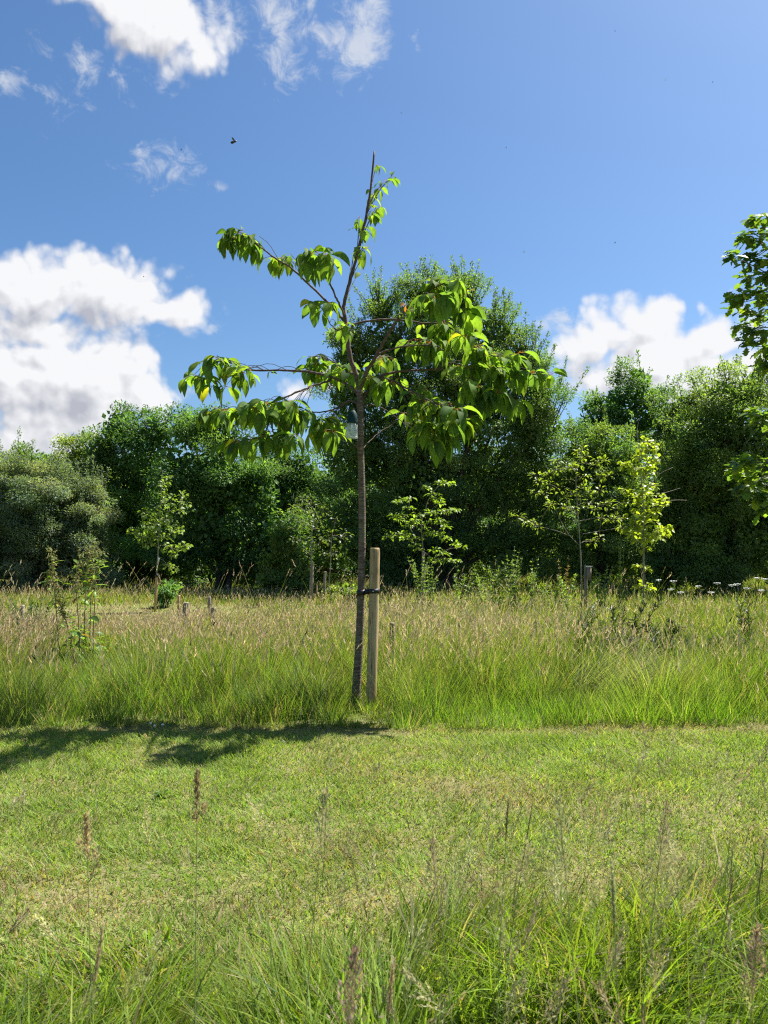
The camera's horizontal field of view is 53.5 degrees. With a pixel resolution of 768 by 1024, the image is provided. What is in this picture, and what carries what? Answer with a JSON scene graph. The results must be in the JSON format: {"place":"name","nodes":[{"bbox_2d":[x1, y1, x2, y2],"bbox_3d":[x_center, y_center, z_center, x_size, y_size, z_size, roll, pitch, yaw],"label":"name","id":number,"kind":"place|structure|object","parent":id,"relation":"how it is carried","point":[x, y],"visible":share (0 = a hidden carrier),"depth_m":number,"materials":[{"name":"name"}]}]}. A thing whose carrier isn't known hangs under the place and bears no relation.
{"place":"outdoors","nodes":[
{"label":"outdoors","id":0,"kind":"place"},
{"bbox_2d":[0,558,767,732],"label":"meadow grass","id":1,"kind":"structure","parent":0,"point":[430,659],"depth_m":5.80,"materials":[{"name":"green plant"}]},
{"bbox_2d":[0,552,767,1023],"bbox_3d":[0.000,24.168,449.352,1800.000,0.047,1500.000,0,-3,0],"label":"ground","id":2,"kind":"structure","parent":0,"point":[100,890],"depth_m":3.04,"materials":[{"name":"green plant"}]},
{"bbox_2d":[19,605,24,633],"bbox_3d":[-4.257,1.355,8.943,0.069,0.525,0.067,0,-3,0],"label":"short post","id":3,"kind":"object","parent":2,"relation":"on","point":[22,611],"visible":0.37,"depth_m":8.93,"materials":[{"name":"grey wood"}]},
{"bbox_2d":[4,592,53,645],"bbox_3d":[-3.830,1.182,8.093,0.424,0.718,0.952,0,-3,0],"label":"mugwort","id":4,"kind":"object","parent":2,"relation":"on","point":[36,607],"visible":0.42,"depth_m":8.19,"materials":[{"name":"green plant"}]},
{"bbox_2d":[0,440,67,478],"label":"tree","id":5,"kind":"object","parent":2,"relation":"on","point":[23,452],"visible":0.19,"depth_m":29.17,"materials":[{"name":"green plant"}]},
{"bbox_2d":[4,454,114,577],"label":"tree","id":6,"kind":"object","parent":2,"relation":"on","point":[68,557],"depth_m":29.20,"materials":[{"name":"green plant"}]},
{"bbox_2d":[0,426,126,594],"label":"willow shrub","id":7,"kind":"object","parent":2,"relation":"on","point":[35,502],"visible":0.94,"depth_m":18.55,"materials":[{"name":"green plant"}]},
{"bbox_2d":[19,811,120,1023],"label":"grass stalk","id":8,"kind":"object","parent":2,"relation":"on","point":[86,833],"depth_m":1.39,"materials":[{"name":"plant"}]},
{"bbox_2d":[38,538,113,666],"bbox_3d":[-2.844,0.900,7.221,0.671,1.333,0.683,0,-3,0],"label":"dock plant","id":9,"kind":"object","parent":2,"relation":"on","point":[94,618],"visible":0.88,"depth_m":7.12,"materials":[{"name":"green plant"}]},
{"bbox_2d":[34,430,125,573],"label":"tree","id":10,"kind":"object","parent":2,"relation":"on","point":[73,441],"visible":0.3,"depth_m":23.55,"materials":[{"name":"green plant"}]},
{"bbox_2d":[86,919,106,1023],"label":"grass stalk","id":11,"kind":"object","parent":2,"relation":"on","point":[97,965],"depth_m":1.02,"materials":[{"name":"plant"}]},
{"bbox_2d":[68,399,199,588],"bbox_3d":[-7.144,-0.479,22.246,4.146,5.714,3.572,0,-3,0],"label":"oak tree","id":12,"kind":"object","parent":2,"relation":"on","point":[145,442],"visible":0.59,"depth_m":21.76,"materials":[{"name":"green plant"}]},
{"bbox_2d":[71,451,229,565],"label":"tree","id":13,"kind":"object","parent":2,"relation":"on","point":[182,496],"visible":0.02,"depth_m":29.80,"materials":[{"name":"green plant"}]},
{"bbox_2d":[154,575,158,611],"bbox_3d":[-4.155,1.509,13.891,0.090,0.723,0.068,0,-3,0],"label":"tree stake","id":14,"kind":"object","parent":2,"relation":"on","point":[156,591],"visible":0.84,"depth_m":13.87,"materials":[{"name":"brown wood"}]},
{"bbox_2d":[126,472,192,574],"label":"maple sapling","id":15,"kind":"object","parent":2,"relation":"on","point":[164,500],"visible":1,"depth_m":14.00,"materials":[{"name":"green plant"}]},
{"bbox_2d":[153,789,169,799],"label":"plantain weed","id":16,"kind":"object","parent":2,"relation":"on","point":[165,792],"visible":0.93,"depth_m":3.38,"materials":[{"name":"green plant"}]},
{"bbox_2d":[151,578,183,607],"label":"elder bush","id":17,"kind":"object","parent":2,"relation":"on","point":[167,589],"visible":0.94,"depth_m":14.70,"materials":[{"name":"green plant"}]},
{"bbox_2d":[177,595,179,615],"bbox_3d":[-3.381,1.581,12.536,0.048,0.419,0.044,0,-3,0],"label":"short post","id":18,"kind":"object","parent":2,"relation":"on","point":[178,600],"visible":0.72,"depth_m":12.52,"materials":[{"name":"brown wood"}]},
{"bbox_2d":[182,602,189,625],"bbox_3d":[-2.650,1.443,10.139,0.119,0.477,0.083,0,-3,0],"label":"short post","id":19,"kind":"object","parent":2,"relation":"on","point":[184,604],"visible":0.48,"depth_m":10.11,"materials":[{"name":"grey wood"}]},
{"bbox_2d":[207,597,210,617],"bbox_3d":[-2.875,1.593,12.535,0.064,0.393,0.060,0,-3,0],"label":"short post","id":20,"kind":"object","parent":2,"relation":"on","point":[208,601],"visible":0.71,"depth_m":12.52,"materials":[{"name":"brown wood"}]},
{"bbox_2d":[188,766,237,1023],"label":"grass stalk","id":21,"kind":"object","parent":2,"relation":"on","point":[197,788],"depth_m":1.42,"materials":[{"name":"plant"}]},
{"bbox_2d":[211,607,215,625],"bbox_3d":[-2.272,1.468,10.138,0.071,0.407,0.067,0,-3,0],"label":"short post","id":22,"kind":"object","parent":2,"relation":"on","point":[212,608],"visible":0.38,"depth_m":10.12,"materials":[{"name":"grey wood"}]},
{"bbox_2d":[109,401,317,592],"bbox_3d":[-4.460,-0.162,20.411,5.478,5.557,2.966,1,-3,-10],"label":"oak tree","id":23,"kind":"object","parent":2,"relation":"on","point":[211,486],"visible":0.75,"depth_m":20.06,"materials":[{"name":"green plant"}]},
{"bbox_2d":[255,518,322,595],"bbox_3d":[-2.286,1.130,18.487,1.758,2.061,1.603,0,-3,0],"label":"hazel shrub","id":24,"kind":"object","parent":2,"relation":"on","point":[275,573],"visible":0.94,"depth_m":18.27,"materials":[{"name":"green plant"}]},
{"bbox_2d":[235,436,350,582],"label":"tree","id":25,"kind":"object","parent":2,"relation":"on","point":[292,485],"visible":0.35,"depth_m":24.90,"materials":[{"name":"green plant"}]},
{"bbox_2d":[175,455,412,578],"bbox_3d":[-3.276,0.464,29.702,10.405,5.610,5.255,0,-3,0],"label":"tree","id":26,"kind":"object","parent":2,"relation":"on","point":[354,569],"depth_m":28.75,"materials":[{"name":"green plant"}]},
{"bbox_2d":[251,786,341,1023],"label":"grass stalk","id":27,"kind":"object","parent":2,"relation":"on","point":[322,808],"depth_m":1.27,"materials":[{"name":"plant"}]},
{"bbox_2d":[288,494,330,598],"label":"chestnut sapling","id":28,"kind":"object","parent":2,"relation":"on","point":[312,526],"visible":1,"depth_m":15.50,"materials":[{"name":"green plant"}]},
{"bbox_2d":[310,563,313,603],"bbox_3d":[-1.453,1.484,15.344,0.067,0.919,0.059,0,-3,0],"label":"tree stake","id":29,"kind":"object","parent":2,"relation":"on","point":[311,579],"visible":0.78,"depth_m":15.32,"materials":[{"name":"grey wood"}]},
{"bbox_2d":[323,571,325,601],"bbox_3d":[-1.241,1.609,15.838,0.081,0.745,0.051,0,-3,0],"label":"tree stake","id":30,"kind":"object","parent":2,"relation":"on","point":[324,583],"visible":0.74,"depth_m":15.83,"materials":[{"name":"grey wood"}]},
{"bbox_2d":[319,512,354,598],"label":"chestnut sapling","id":31,"kind":"object","parent":2,"relation":"on","point":[328,554],"visible":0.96,"depth_m":15.90,"materials":[{"name":"green plant"}]},
{"bbox_2d":[320,580,357,602],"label":"bramble bush","id":32,"kind":"object","parent":2,"relation":"on","point":[345,586],"visible":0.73,"depth_m":15.95,"materials":[{"name":"green plant"}]},
{"bbox_2d":[326,944,383,1023],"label":"grass stalk","id":33,"kind":"object","parent":2,"relation":"on","point":[354,957],"depth_m":0.87,"materials":[{"name":"brown plant"}]},
{"bbox_2d":[178,151,566,707],"bbox_3d":[-0.152,-0.616,5.527,2.911,4.011,1.442,0,-3,0],"label":"cherry tree","id":34,"kind":"object","parent":2,"relation":"on","point":[440,301],"visible":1,"depth_m":5.42,"materials":[{"name":"green plant"}]},
{"bbox_2d":[345,402,357,438],"bbox_3d":[-0.214,-0.654,5.326,0.093,0.289,0.169,-1,-3,20],"label":"hanging feeder","id":35,"kind":"object","parent":34,"relation":"hanging from","point":[351,428],"visible":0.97,"depth_m":5.26,"materials":[{"name":"clear plastic"}]},
{"bbox_2d":[366,548,379,707],"bbox_3d":[-0.079,0.840,5.322,0.074,1.177,0.119,-2,-4,36],"label":"tree stake","id":36,"kind":"object","parent":2,"relation":"on","point":[373,616],"visible":0.91,"depth_m":5.30,"materials":[{"name":"brown wood"}]},
{"bbox_2d":[356,588,379,595],"bbox_3d":[-0.111,0.563,5.365,0.168,0.052,0.082,-1,-3,23],"label":"tree tie","id":37,"kind":"object","parent":36,"relation":"attached to","point":[365,592],"visible":0.97,"depth_m":5.34,"materials":[{"name":"black rubber"}]},
{"bbox_2d":[0,721,767,1023],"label":"foreground grass","id":38,"kind":"structure","parent":2,"relation":"on","point":[279,1000],"depth_m":1.76,"materials":[{"name":"green plant"}]},
{"bbox_2d":[348,846,429,1023],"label":"grass stalk","id":39,"kind":"object","parent":2,"relation":"on","point":[367,942],"depth_m":1.44,"materials":[{"name":"green plant"}]},
{"bbox_2d":[386,956,396,1023],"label":"grass stalk","id":40,"kind":"object","parent":2,"relation":"on","point":[391,982],"depth_m":1.07,"materials":[{"name":"plant"}]},
{"bbox_2d":[390,623,394,654],"bbox_3d":[0.077,1.260,6.945,0.049,0.498,0.047,0,-3,0],"label":"short post","id":41,"kind":"object","parent":2,"relation":"on","point":[391,624],"visible":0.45,"depth_m":6.93,"materials":[{"name":"grey wood"}]},
{"bbox_2d":[115,488,674,587],"bbox_3d":[-0.041,1.058,22.952,17.964,3.579,3.863,0,-3,0],"label":"tree","id":42,"kind":"object","parent":2,"relation":"on","point":[315,537],"visible":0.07,"depth_m":22.40,"materials":[{"name":"green plant"}]},
{"bbox_2d":[407,555,429,607],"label":"mugwort","id":43,"kind":"object","parent":2,"relation":"on","point":[418,584],"visible":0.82,"depth_m":13.53,"materials":[{"name":"green plant"}]},
{"bbox_2d":[422,551,424,599],"bbox_3d":[0.742,1.311,14.352,0.065,1.146,0.061,0,-3,0],"label":"tree stake","id":44,"kind":"object","parent":2,"relation":"on","point":[423,552],"visible":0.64,"depth_m":14.34,"materials":[{"name":"brown wood"}]},
{"bbox_2d":[382,477,467,564],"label":"cherry sapling","id":45,"kind":"object","parent":2,"relation":"on","point":[404,535],"visible":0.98,"depth_m":14.47,"materials":[{"name":"green plant"}]},
{"bbox_2d":[402,837,455,1023],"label":"grass stalk","id":46,"kind":"object","parent":2,"relation":"on","point":[434,857],"depth_m":1.37,"materials":[{"name":"plant"}]},
{"bbox_2d":[426,564,437,611],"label":"mugwort","id":47,"kind":"object","parent":2,"relation":"on","point":[429,585],"visible":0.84,"depth_m":13.32,"materials":[{"name":"green plant"}]},
{"bbox_2d":[303,254,590,593],"bbox_3d":[1.732,-2.290,20.269,7.803,9.312,4.446,0,-3,0],"label":"alder tree","id":48,"kind":"object","parent":2,"relation":"on","point":[519,456],"visible":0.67,"depth_m":19.73,"materials":[{"name":"green plant"}]},
{"bbox_2d":[346,452,572,579],"bbox_3d":[2.767,0.261,30.145,9.984,5.894,5.277,0,-3,0],"label":"tree","id":49,"kind":"object","parent":2,"relation":"on","point":[456,516],"depth_m":29.43,"materials":[{"name":"green plant"}]},
{"bbox_2d":[453,563,482,608],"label":"mugwort","id":50,"kind":"object","parent":2,"relation":"on","point":[462,584],"visible":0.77,"depth_m":13.13,"materials":[{"name":"green plant"}]},
{"bbox_2d":[474,567,496,607],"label":"mugwort","id":51,"kind":"object","parent":2,"relation":"on","point":[480,589],"visible":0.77,"depth_m":12.91,"materials":[{"name":"green plant"}]},
{"bbox_2d":[479,561,507,609],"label":"mugwort","id":52,"kind":"object","parent":2,"relation":"on","point":[498,579],"visible":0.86,"depth_m":13.39,"materials":[{"name":"green plant"}]},
{"bbox_2d":[461,798,533,1022],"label":"grass stalk","id":53,"kind":"object","parent":2,"relation":"on","point":[514,914],"depth_m":1.58,"materials":[{"name":"green plant"}]},
{"bbox_2d":[502,549,521,610],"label":"mugwort","id":54,"kind":"object","parent":2,"relation":"on","point":[513,591],"visible":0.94,"depth_m":13.11,"materials":[{"name":"green plant"}]},
{"bbox_2d":[497,795,543,1023],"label":"grass stalk","id":55,"kind":"object","parent":2,"relation":"on","point":[507,820],"depth_m":1.57,"materials":[{"name":"green plant"}]},
{"bbox_2d":[502,559,538,608],"bbox_3d":[2.420,1.285,13.190,0.663,1.035,0.411,-2,-4,40],"label":"mugwort","id":56,"kind":"object","parent":2,"relation":"on","point":[532,590],"visible":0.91,"depth_m":13.11,"materials":[{"name":"green plant"}]},
{"bbox_2d":[535,578,569,609],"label":"mugwort","id":57,"kind":"object","parent":2,"relation":"on","point":[555,592],"visible":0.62,"depth_m":12.84,"materials":[{"name":"green plant"}]},
{"bbox_2d":[540,790,581,1023],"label":"grass stalk","id":58,"kind":"object","parent":2,"relation":"on","point":[559,811],"depth_m":1.22,"materials":[{"name":"beige plant"}]},
{"bbox_2d":[557,557,569,600],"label":"mugwort","id":59,"kind":"object","parent":2,"relation":"on","point":[565,577],"visible":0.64,"depth_m":14.58,"materials":[{"name":"green plant"}]},
{"bbox_2d":[530,598,604,651],"bbox_3d":[1.938,1.201,7.846,0.826,0.644,0.582,0,-3,0],"label":"thistle","id":60,"kind":"object","parent":2,"relation":"on","point":[587,618],"visible":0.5,"depth_m":7.87,"materials":[{"name":"green plant"}]},
{"bbox_2d":[511,444,634,607],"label":"cherry sapling","id":61,"kind":"object","parent":2,"relation":"on","point":[575,463],"visible":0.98,"depth_m":14.05,"materials":[{"name":"green plant"}]},
{"bbox_2d":[482,456,663,579],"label":"tree","id":62,"kind":"object","parent":2,"relation":"on","point":[648,480],"visible":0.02,"depth_m":29.20,"materials":[{"name":"green plant"}]},
{"bbox_2d":[558,574,599,611],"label":"mugwort","id":63,"kind":"object","parent":2,"relation":"on","point":[562,583],"visible":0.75,"depth_m":12.87,"materials":[{"name":"green plant"}]},
{"bbox_2d":[545,859,618,1023],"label":"grass stalk","id":64,"kind":"object","parent":2,"relation":"on","point":[613,897],"depth_m":0.98,"materials":[{"name":"plant"}]},
{"bbox_2d":[584,565,586,610],"bbox_3d":[3.666,1.421,13.845,0.070,0.902,0.059,0,-3,0],"label":"tree stake","id":65,"kind":"object","parent":2,"relation":"on","point":[585,577],"visible":0.78,"depth_m":13.83,"materials":[{"name":"grey wood"}]},
{"bbox_2d":[586,566,591,579],"bbox_3d":[3.715,1.107,13.794,0.085,0.253,0.115,0,-3,-9],"label":"post box","id":66,"kind":"object","parent":65,"relation":"attached to","point":[589,576],"visible":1,"depth_m":13.78,"materials":[{"name":"grey wood"}]},
{"bbox_2d":[592,565,612,606],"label":"mugwort","id":67,"kind":"object","parent":2,"relation":"on","point":[600,589],"visible":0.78,"depth_m":13.19,"materials":[{"name":"green plant"}]},
{"bbox_2d":[533,403,674,592],"bbox_3d":[5.604,-0.325,19.325,3.928,5.104,2.612,-1,-3,22],"label":"sallow shrub","id":68,"kind":"object","parent":2,"relation":"on","point":[602,555],"visible":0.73,"depth_m":19.19,"materials":[{"name":"green plant"}]},
{"bbox_2d":[616,541,626,608],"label":"mugwort","id":69,"kind":"object","parent":2,"relation":"on","point":[619,573],"visible":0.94,"depth_m":13.37,"materials":[{"name":"green plant"}]},
{"bbox_2d":[562,349,687,582],"bbox_3d":[8.290,-1.568,26.089,4.086,8.238,2.957,2,-3,-31],"label":"oak tree","id":70,"kind":"object","parent":2,"relation":"on","point":[635,389],"visible":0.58,"depth_m":26.08,"materials":[{"name":"green plant"}]},
{"bbox_2d":[589,596,664,657],"bbox_3d":[2.321,1.159,7.444,0.468,0.706,0.742,2,-4,-39],"label":"thistle","id":71,"kind":"object","parent":2,"relation":"on","point":[613,617],"visible":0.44,"depth_m":7.38,"materials":[{"name":"green plant"}]},
{"bbox_2d":[590,800,678,1023],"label":"grass stalk","id":72,"kind":"object","parent":2,"relation":"on","point":[663,819],"depth_m":1.42,"materials":[{"name":"plant"}]},
{"bbox_2d":[617,419,678,603],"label":"lime sapling","id":73,"kind":"object","parent":2,"relation":"on","point":[638,529],"visible":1,"depth_m":13.79,"materials":[{"name":"green plant"}]},
{"bbox_2d":[641,617,684,660],"bbox_3d":[2.656,1.239,7.225,0.405,0.522,0.512,-2,-4,36],"label":"thistle","id":74,"kind":"object","parent":2,"relation":"on","point":[674,629],"visible":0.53,"depth_m":7.21,"materials":[{"name":"green plant"}]},
{"bbox_2d":[643,374,714,552],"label":"tree","id":75,"kind":"object","parent":2,"relation":"on","point":[669,413],"visible":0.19,"depth_m":23.95,"materials":[{"name":"green plant"}]},
{"bbox_2d":[623,347,767,595],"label":"sallow shrub","id":76,"kind":"object","parent":2,"relation":"on","point":[703,517],"visible":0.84,"depth_m":18.04,"materials":[{"name":"green plant"}]},
{"bbox_2d":[640,466,767,578],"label":"tree","id":77,"kind":"object","parent":2,"relation":"on","point":[720,545],"depth_m":29.10,"materials":[{"name":"green plant"}]},
{"bbox_2d":[705,870,734,1023],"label":"grass stalk","id":78,"kind":"object","parent":2,"relation":"on","point":[729,900],"depth_m":1.26,"materials":[{"name":"green plant"}]},
{"bbox_2d":[719,212,767,525],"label":"oak tree","id":79,"kind":"object","parent":2,"relation":"on","point":[748,463],"visible":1,"depth_m":8.30,"materials":[{"name":"green plant"}]},
{"bbox_2d":[733,598,756,644],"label":"thistle","id":80,"kind":"object","parent":2,"relation":"on","point":[748,619],"visible":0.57,"depth_m":8.12,"materials":[{"name":"green plant"}]},
{"bbox_2d":[734,922,767,1023],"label":"grass stalk","id":81,"kind":"object","parent":2,"relation":"on","point":[756,939],"depth_m":1.02,"materials":[{"name":"brown plant"}]},
{"bbox_2d":[739,836,767,1019],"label":"grass stalk","id":82,"kind":"object","parent":2,"relation":"on","point":[758,891],"depth_m":1.31,"materials":[{"name":"green plant"}]},
{"bbox_2d":[0,0,767,538],"label":"sky","id":83,"kind":"structure","parent":0,"point":[115,281],"materials":[{"name":"blue"}]}
]}

